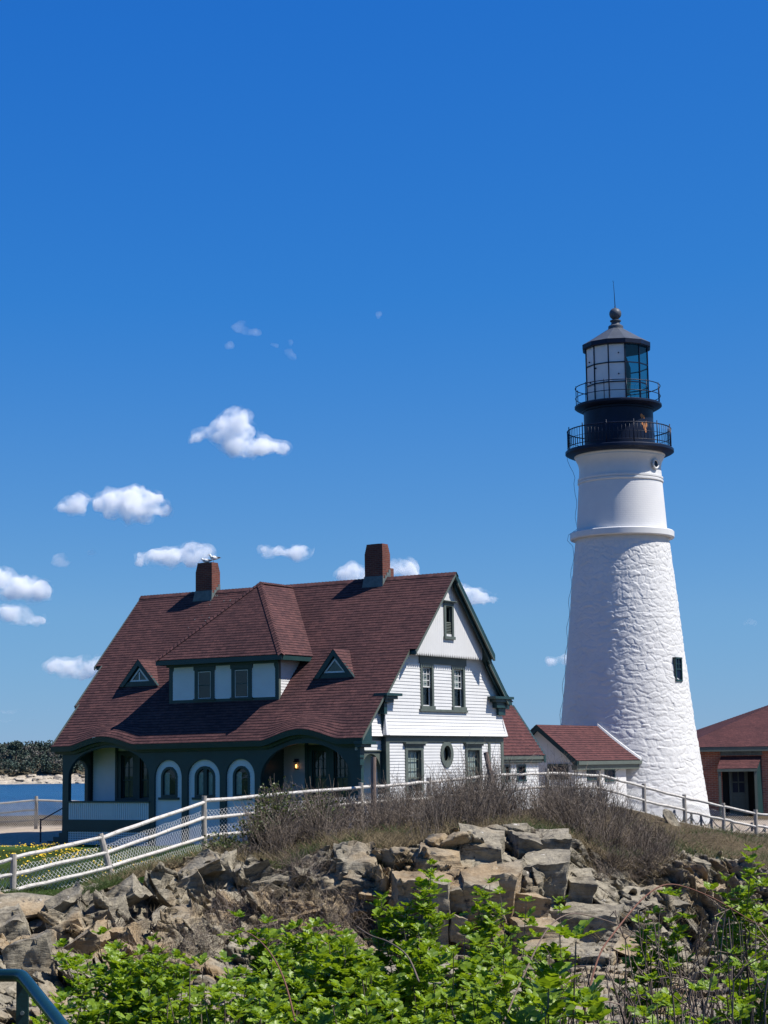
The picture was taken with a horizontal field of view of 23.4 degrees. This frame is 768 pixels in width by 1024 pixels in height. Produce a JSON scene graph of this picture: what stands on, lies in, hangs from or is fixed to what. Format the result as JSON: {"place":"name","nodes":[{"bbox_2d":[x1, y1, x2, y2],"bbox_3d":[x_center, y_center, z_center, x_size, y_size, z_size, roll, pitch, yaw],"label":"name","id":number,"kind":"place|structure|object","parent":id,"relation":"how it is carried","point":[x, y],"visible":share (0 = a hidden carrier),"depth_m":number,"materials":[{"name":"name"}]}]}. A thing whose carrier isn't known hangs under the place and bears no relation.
{"place":"outdoors","nodes":[
{"label":"outdoors","id":0,"kind":"place"},
{"bbox_2d":[0,783,84,815],"bbox_3d":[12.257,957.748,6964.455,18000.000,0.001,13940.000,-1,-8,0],"label":"water","id":1,"kind":"structure","parent":0,"point":[13,792],"depth_m":889.14,"materials":[{"name":"blue liquid"}]},
{"bbox_2d":[0,773,84,783],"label":"shore","id":2,"kind":"structure","parent":0,"point":[41,779],"depth_m":1502.67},
{"bbox_2d":[0,759,84,777],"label":"hills","id":3,"kind":"structure","parent":0,"point":[20,773],"depth_m":1523.18,"materials":[{"name":"green plant"}]},
{"bbox_2d":[6,740,22,759],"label":"pine tree","id":4,"kind":"object","parent":3,"relation":"on","point":[16,745],"visible":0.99,"depth_m":1546.33,"materials":[{"name":"green plant"}]},
{"bbox_2d":[0,740,83,772],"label":"woods","id":5,"kind":"object","parent":3,"relation":"on","point":[32,754],"visible":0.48,"depth_m":1538.59,"materials":[{"name":"green plant"}]},
{"bbox_2d":[0,807,767,895],"bbox_3d":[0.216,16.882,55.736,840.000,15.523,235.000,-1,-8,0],"label":"ground","id":6,"kind":"structure","parent":0,"point":[19,835],"depth_m":59.67,"materials":[{"name":"soil"}]},
{"bbox_2d":[0,892,52,921],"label":"boulder","id":7,"kind":"object","parent":6,"relation":"on","point":[31,905],"visible":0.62,"depth_m":39.14,"materials":[{"name":"beige stone"}]},
{"bbox_2d":[0,969,68,1023],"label":"handrail","id":8,"kind":"object","parent":6,"relation":"on","point":[27,986],"visible":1,"depth_m":6.76,"materials":[{"name":"blue metal"}]},
{"bbox_2d":[29,1014,48,1023],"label":"rose bush","id":9,"kind":"object","parent":6,"relation":"on","point":[35,1020],"visible":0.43,"depth_m":10.46,"materials":[{"name":"green plant"}]},
{"bbox_2d":[0,796,78,828],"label":"sea edge fence","id":10,"kind":"object","parent":6,"relation":"on","point":[35,819],"visible":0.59,"depth_m":82.89,"materials":[{"name":"grey wood"}]},
{"bbox_2d":[12,983,143,1023],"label":"rose bush","id":11,"kind":"object","parent":6,"relation":"on","point":[95,1009],"visible":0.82,"depth_m":13.01,"materials":[{"name":"green plant"}]},
{"bbox_2d":[0,842,184,878],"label":"dandelions","id":12,"kind":"object","parent":6,"relation":"on","point":[51,853],"visible":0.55,"depth_m":61.32,"materials":[{"name":"yellow plant"}]},
{"bbox_2d":[0,843,196,895],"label":"lawn grass","id":13,"kind":"structure","parent":6,"relation":"on","point":[23,866],"depth_m":54.55,"materials":[{"name":"green plant"}]},
{"bbox_2d":[51,926,175,1023],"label":"rose bush","id":14,"kind":"object","parent":6,"relation":"on","point":[113,954],"visible":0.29,"depth_m":14.18,"materials":[{"name":"green plant"}]},
{"bbox_2d":[96,931,200,1023],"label":"rose bush","id":15,"kind":"object","parent":6,"relation":"on","point":[128,985],"visible":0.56,"depth_m":13.59,"materials":[{"name":"green plant"}]},
{"bbox_2d":[121,974,232,1023],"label":"rose bush","id":16,"kind":"object","parent":6,"relation":"on","point":[144,994],"visible":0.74,"depth_m":12.75,"materials":[{"name":"green plant"}]},
{"bbox_2d":[139,953,289,1023],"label":"rose bush","id":17,"kind":"object","parent":6,"relation":"on","point":[197,995],"visible":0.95,"depth_m":12.27,"materials":[{"name":"green plant"}]},
{"bbox_2d":[198,828,248,852],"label":"leafy shrub","id":18,"kind":"object","parent":6,"relation":"on","point":[224,841],"visible":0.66,"depth_m":44.79,"materials":[{"name":"green plant"}]},
{"bbox_2d":[211,909,329,1023],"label":"rose bush","id":19,"kind":"object","parent":6,"relation":"on","point":[255,950],"visible":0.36,"depth_m":14.16,"materials":[{"name":"green plant"}]},
{"bbox_2d":[229,981,317,1023],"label":"rose bush","id":20,"kind":"object","parent":6,"relation":"on","point":[265,1011],"visible":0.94,"depth_m":10.55,"materials":[{"name":"green plant"}]},
{"bbox_2d":[231,927,295,1020],"bbox_3d":[-0.715,2.825,11.335,0.076,0.464,1.296,2,-8,-21],"label":"arching cane","id":21,"kind":"object","parent":20,"relation":"attached to","point":[279,970],"visible":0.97,"depth_m":11.05,"materials":[{"name":"plant"}]},
{"bbox_2d":[39,543,513,845],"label":"keepers house","id":22,"kind":"structure","parent":6,"relation":"on","point":[208,688],"depth_m":69.16,"materials":[{"name":"red"}]},
{"bbox_2d":[116,751,135,800],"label":"window","id":23,"kind":"structure","parent":22,"relation":"in","point":[126,759],"depth_m":71.80,"materials":[{"name":"black glass"}]},
{"bbox_2d":[135,755,148,800],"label":"window","id":24,"kind":"structure","parent":22,"relation":"in","point":[142,776],"depth_m":71.33,"materials":[{"name":"black glass"}]},
{"bbox_2d":[158,767,179,799],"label":"arched window","id":25,"kind":"structure","parent":22,"relation":"in","point":[167,796],"depth_m":68.83,"materials":[{"name":"green paint"}]},
{"bbox_2d":[192,766,216,799],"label":"arched window","id":26,"kind":"structure","parent":22,"relation":"in","point":[203,776],"depth_m":67.86,"materials":[{"name":"green paint"}]},
{"bbox_2d":[201,558,212,562],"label":"gull","id":27,"kind":"object","parent":22,"relation":"on","point":[205,560],"visible":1,"depth_m":75.74,"materials":[{"name":"white"}]},
{"bbox_2d":[209,554,219,561],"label":"gull","id":28,"kind":"object","parent":22,"relation":"on","point":[213,558],"visible":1,"depth_m":75.61,"materials":[{"name":"white"}]},
{"bbox_2d":[233,766,251,799],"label":"arched window","id":29,"kind":"structure","parent":22,"relation":"in","point":[237,776],"depth_m":67.09,"materials":[{"name":"green paint"}]},
{"bbox_2d":[308,745,329,800],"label":"window","id":30,"kind":"structure","parent":22,"relation":"in","point":[318,755],"depth_m":67.01,"materials":[{"name":"black glass"}]},
{"bbox_2d":[330,748,350,810],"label":"window","id":31,"kind":"structure","parent":22,"relation":"in","point":[339,769],"depth_m":66.50,"materials":[{"name":"black glass"}]},
{"bbox_2d":[402,742,427,795],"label":"window","id":32,"kind":"structure","parent":22,"relation":"in","point":[411,748],"depth_m":67.15,"materials":[{"name":"grey paint"}]},
{"bbox_2d":[420,663,435,708],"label":"window","id":33,"kind":"structure","parent":22,"relation":"in","point":[426,692],"depth_m":68.38,"materials":[{"name":"grey paint"}]},
{"bbox_2d":[437,740,453,767],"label":"oval window","id":34,"kind":"structure","parent":22,"relation":"in","point":[448,751],"depth_m":69.08,"materials":[{"name":"grey paint"}]},
{"bbox_2d":[443,600,456,639],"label":"attic window","id":35,"kind":"structure","parent":22,"relation":"in","point":[448,615],"depth_m":69.44,"materials":[{"name":"grey paint"}]},
{"bbox_2d":[451,665,466,709],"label":"window","id":36,"kind":"structure","parent":22,"relation":"in","point":[457,684],"depth_m":70.31,"materials":[{"name":"grey paint"}]},
{"bbox_2d":[463,743,484,794],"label":"window","id":37,"kind":"structure","parent":22,"relation":"in","point":[471,749],"depth_m":70.74,"materials":[{"name":"grey glass"}]},
{"bbox_2d":[246,776,312,832],"bbox_3d":[-2.593,7.254,45.947,1.438,1.536,1.510,-4,-8,20],"label":"leafy shrub","id":38,"kind":"object","parent":6,"relation":"on","point":[277,806],"visible":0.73,"depth_m":45.86,"materials":[{"name":"green plant"}]},
{"bbox_2d":[203,936,366,1023],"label":"rose bush","id":39,"kind":"object","parent":6,"relation":"on","point":[301,982],"visible":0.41,"depth_m":12.85,"materials":[{"name":"green plant"}]},
{"bbox_2d":[278,922,387,1006],"bbox_3d":[-0.486,4.278,14.587,0.839,2.068,1.009,-7,-10,40],"label":"rose bush","id":40,"kind":"object","parent":6,"relation":"on","point":[329,946],"visible":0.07,"depth_m":14.69,"materials":[{"name":"green plant"}]},
{"bbox_2d":[279,928,450,1023],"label":"rose bush","id":41,"kind":"object","parent":6,"relation":"on","point":[362,955],"visible":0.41,"depth_m":12.96,"materials":[{"name":"green plant"}]},
{"bbox_2d":[301,966,442,1023],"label":"rose bush","id":42,"kind":"object","parent":6,"relation":"on","point":[366,1014],"visible":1,"depth_m":10.11,"materials":[{"name":"green plant"}]},
{"bbox_2d":[356,926,419,981],"bbox_3d":[0.051,2.699,11.351,0.088,0.225,1.261,2,-8,-17],"label":"arching cane","id":43,"kind":"object","parent":42,"relation":"on","point":[398,948],"visible":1,"depth_m":11.32,"materials":[{"name":"plant"}]},
{"bbox_2d":[371,757,375,825],"bbox_3d":[-0.287,7.718,51.018,0.175,1.932,0.184,-1,-8,0],"label":"wooden pole","id":44,"kind":"object","parent":6,"relation":"on","point":[373,771],"visible":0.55,"depth_m":51.02,"materials":[{"name":"wood"}]},
{"bbox_2d":[0,823,767,1023],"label":"rock outcrop","id":45,"kind":"object","parent":6,"relation":"on","point":[471,856],"visible":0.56,"depth_m":40.49,"materials":[{"name":"grey stone"}]},
{"bbox_2d":[96,866,370,975],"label":"dry vines","id":46,"kind":"object","parent":45,"relation":"on","point":[252,911],"visible":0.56,"depth_m":39.16,"materials":[{"name":"brown plant"}]},
{"bbox_2d":[231,803,278,844],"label":"leafy shrub","id":47,"kind":"object","parent":45,"relation":"on","point":[255,818],"visible":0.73,"depth_m":45.27,"materials":[{"name":"green plant"}]},
{"bbox_2d":[292,784,344,830],"bbox_3d":[-1.648,7.389,46.428,1.260,1.213,1.311,-5,-9,30],"label":"leafy shrub","id":48,"kind":"object","parent":45,"relation":"on","point":[323,808],"visible":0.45,"depth_m":46.32,"materials":[{"name":"green plant"}]},
{"bbox_2d":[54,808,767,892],"bbox_3d":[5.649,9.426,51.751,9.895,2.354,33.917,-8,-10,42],"label":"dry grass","id":49,"kind":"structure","parent":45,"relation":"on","point":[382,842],"depth_m":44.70,"materials":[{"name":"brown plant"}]},
{"bbox_2d":[254,822,693,948],"bbox_3d":[3.316,8.474,42.844,13.065,2.606,5.847,3,-9,-28],"label":"ledge scrub","id":50,"kind":"object","parent":45,"relation":"on","point":[648,856],"visible":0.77,"depth_m":42.91,"materials":[{"name":"brown plant"}]},
{"bbox_2d":[0,769,767,892],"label":"post and rail fence","id":51,"kind":"object","parent":6,"relation":"on","point":[14,873],"visible":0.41,"depth_m":46.97,"materials":[{"name":"wood"}]},
{"bbox_2d":[362,858,455,1008],"bbox_3d":[0.236,4.260,15.746,0.750,2.606,0.840,-6,-9,34],"label":"rose bush","id":52,"kind":"object","parent":6,"relation":"on","point":[390,931],"visible":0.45,"depth_m":15.77,"materials":[{"name":"green plant"}]},
{"bbox_2d":[52,811,767,909],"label":"rough grass","id":53,"kind":"structure","parent":6,"relation":"on","point":[111,882],"depth_m":45.75,"materials":[{"name":"plant"}]},
{"bbox_2d":[364,920,522,1023],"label":"rose bush","id":54,"kind":"object","parent":6,"relation":"on","point":[432,958],"visible":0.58,"depth_m":12.90,"materials":[{"name":"green plant"}]},
{"bbox_2d":[231,735,692,860],"bbox_3d":[2.173,8.630,51.639,12.773,4.790,16.490,-1,-8,0],"label":"brush thicket","id":55,"kind":"object","parent":6,"relation":"on","point":[567,802],"visible":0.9,"depth_m":47.92,"materials":[{"name":"brown plant"}]},
{"bbox_2d":[455,877,518,998],"bbox_3d":[0.892,4.545,16.510,0.567,2.518,0.688,-8,-11,44],"label":"rose bush","id":56,"kind":"object","parent":6,"relation":"on","point":[488,907],"visible":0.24,"depth_m":16.68,"materials":[{"name":"green plant"}]},
{"bbox_2d":[483,752,492,787],"bbox_3d":[3.196,7.911,54.929,0.470,1.587,0.178,-1,-8,0],"label":"wooden pole","id":57,"kind":"object","parent":6,"relation":"on","point":[487,760],"visible":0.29,"depth_m":54.94,"materials":[{"name":"wood"}]},
{"bbox_2d":[437,943,564,1023],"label":"rose bush","id":58,"kind":"object","parent":6,"relation":"on","point":[475,1014],"visible":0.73,"depth_m":11.22,"materials":[{"name":"green plant"}]},
{"bbox_2d":[502,913,643,1023],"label":"arching cane","id":59,"kind":"object","parent":58,"relation":"attached to","point":[540,941],"visible":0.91,"depth_m":11.50,"materials":[{"name":"brown plant"}]},
{"bbox_2d":[468,886,546,1014],"bbox_3d":[1.042,4.330,15.528,0.790,2.329,0.776,-6,-9,33],"label":"rose bush","id":60,"kind":"object","parent":6,"relation":"on","point":[515,929],"visible":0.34,"depth_m":15.65,"materials":[{"name":"green plant"}]},
{"bbox_2d":[502,705,545,809],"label":"wing","id":61,"kind":"structure","parent":6,"relation":"on","point":[519,740],"depth_m":74.73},
{"bbox_2d":[504,765,510,781],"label":"window","id":62,"kind":"structure","parent":61,"relation":"in","point":[505,765],"depth_m":73.16,"materials":[{"name":"black glass"}]},
{"bbox_2d":[516,764,526,781],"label":"window","id":63,"kind":"structure","parent":61,"relation":"in","point":[524,765],"depth_m":74.28,"materials":[{"name":"black glass"}]},
{"bbox_2d":[512,895,580,1023],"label":"rose bush","id":64,"kind":"object","parent":6,"relation":"on","point":[554,950],"visible":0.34,"depth_m":15.01,"materials":[{"name":"green plant"}]},
{"bbox_2d":[491,917,617,1023],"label":"rose bush","id":65,"kind":"object","parent":6,"relation":"on","point":[539,996],"visible":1,"depth_m":6.97,"materials":[{"name":"green plant"}]},
{"bbox_2d":[544,945,592,1023],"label":"bare shrub","id":66,"kind":"object","parent":6,"relation":"on","point":[573,986],"visible":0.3,"depth_m":12.10,"materials":[{"name":"plant"}]},
{"bbox_2d":[530,724,641,806],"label":"link building","id":67,"kind":"structure","parent":6,"relation":"on","point":[600,748],"depth_m":79.07,"materials":[{"name":"red"}]},
{"bbox_2d":[547,764,568,779],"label":"gable window","id":68,"kind":"structure","parent":67,"relation":"in","point":[550,765],"depth_m":77.50,"materials":[{"name":"grey glass"}]},
{"bbox_2d":[587,769,601,779],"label":"window","id":69,"kind":"structure","parent":67,"relation":"in","point":[591,771],"depth_m":78.47,"materials":[{"name":"black glass"}]},
{"bbox_2d":[604,769,615,781],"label":"window","id":70,"kind":"structure","parent":67,"relation":"in","point":[609,772],"depth_m":79.83,"materials":[{"name":"black glass"}]},
{"bbox_2d":[560,910,697,1023],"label":"bare shrub","id":71,"kind":"object","parent":6,"relation":"on","point":[625,994],"visible":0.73,"depth_m":12.16,"materials":[{"name":"plant"}]},
{"bbox_2d":[579,958,688,1023],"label":"rose bush","id":72,"kind":"object","parent":6,"relation":"on","point":[666,999],"visible":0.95,"depth_m":10.51,"materials":[{"name":"green plant"}]},
{"bbox_2d":[560,282,709,824],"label":"lighthouse","id":73,"kind":"object","parent":6,"relation":"on","point":[626,679],"visible":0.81,"depth_m":84.36,"materials":[{"name":"white paint"}]},
{"bbox_2d":[652,459,658,468],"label":"round window","id":74,"kind":"structure","parent":73,"relation":"in","point":[655,464],"depth_m":85.67,"materials":[{"name":"white paint"}]},
{"bbox_2d":[672,657,682,681],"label":"stair window","id":75,"kind":"structure","parent":73,"relation":"in","point":[677,661],"depth_m":83.86,"materials":[{"name":"black glass"}]},
{"bbox_2d":[604,885,696,1023],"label":"rose bush","id":76,"kind":"object","parent":6,"relation":"on","point":[670,952],"visible":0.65,"depth_m":15.25,"materials":[{"name":"green plant"}]},
{"bbox_2d":[551,911,767,1023],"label":"bare shrub","id":77,"kind":"object","parent":6,"relation":"on","point":[706,1002],"visible":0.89,"depth_m":10.27,"materials":[{"name":"plant"}]},
{"bbox_2d":[588,902,735,1023],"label":"bare shrub","id":78,"kind":"object","parent":6,"relation":"on","point":[646,999],"visible":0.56,"depth_m":14.28,"materials":[{"name":"plant"}]},
{"bbox_2d":[663,809,680,825],"bbox_3d":[9.306,10.061,59.660,0.363,1.124,0.447,-33,-16,17],"label":"boulder","id":79,"kind":"object","parent":6,"relation":"on","point":[669,815],"visible":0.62,"depth_m":59.65,"materials":[{"name":"grey stone"}]},
{"bbox_2d":[623,896,767,1023],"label":"bare shrub","id":80,"kind":"object","parent":6,"relation":"on","point":[699,999],"visible":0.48,"depth_m":13.62,"materials":[{"name":"plant"}]},
{"bbox_2d":[647,894,767,1023],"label":"bare shrub","id":81,"kind":"object","parent":6,"relation":"on","point":[746,960],"visible":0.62,"depth_m":12.62,"materials":[{"name":"plant"}]},
{"bbox_2d":[581,884,767,1021],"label":"arching cane","id":82,"kind":"object","parent":81,"relation":"attached to","point":[620,924],"visible":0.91,"depth_m":11.68,"materials":[{"name":"brown plant"}]},
{"bbox_2d":[654,956,767,1023],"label":"rose bush","id":83,"kind":"object","parent":6,"relation":"on","point":[742,1009],"visible":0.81,"depth_m":11.01,"materials":[{"name":"green plant"}]},
{"bbox_2d":[673,810,765,831],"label":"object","id":84,"kind":"object","parent":6,"relation":"on","point":[710,822],"visible":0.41,"depth_m":71.97,"materials":[{"name":"green plant"}]},
{"bbox_2d":[696,705,767,815],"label":"brick building","id":85,"kind":"structure","parent":6,"relation":"on","point":[734,754],"depth_m":97.05,"materials":[{"name":"red brick"}]},
{"bbox_2d":[728,771,748,815],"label":"door","id":86,"kind":"structure","parent":85,"relation":"in","point":[738,781],"depth_m":96.92,"materials":[{"name":"grey paint"}]},
{"bbox_2d":[702,946,767,1023],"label":"rose bush","id":87,"kind":"object","parent":6,"relation":"on","point":[744,985],"visible":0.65,"depth_m":12.64,"materials":[{"name":"green plant"}]},
{"bbox_2d":[703,844,767,1019],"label":"rose bush","id":88,"kind":"object","parent":6,"relation":"on","point":[747,892],"visible":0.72,"depth_m":15.13,"materials":[{"name":"green plant"}]},
{"bbox_2d":[0,0,767,747],"label":"sky","id":89,"kind":"structure","parent":0,"point":[289,289],"materials":[{"name":"blue"}]},
{"bbox_2d":[47,854,745,960],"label":"ledge grass","id":90,"kind":"structure","parent":0,"point":[441,870],"depth_m":40.76,"materials":[{"name":"green plant"}]}
]}

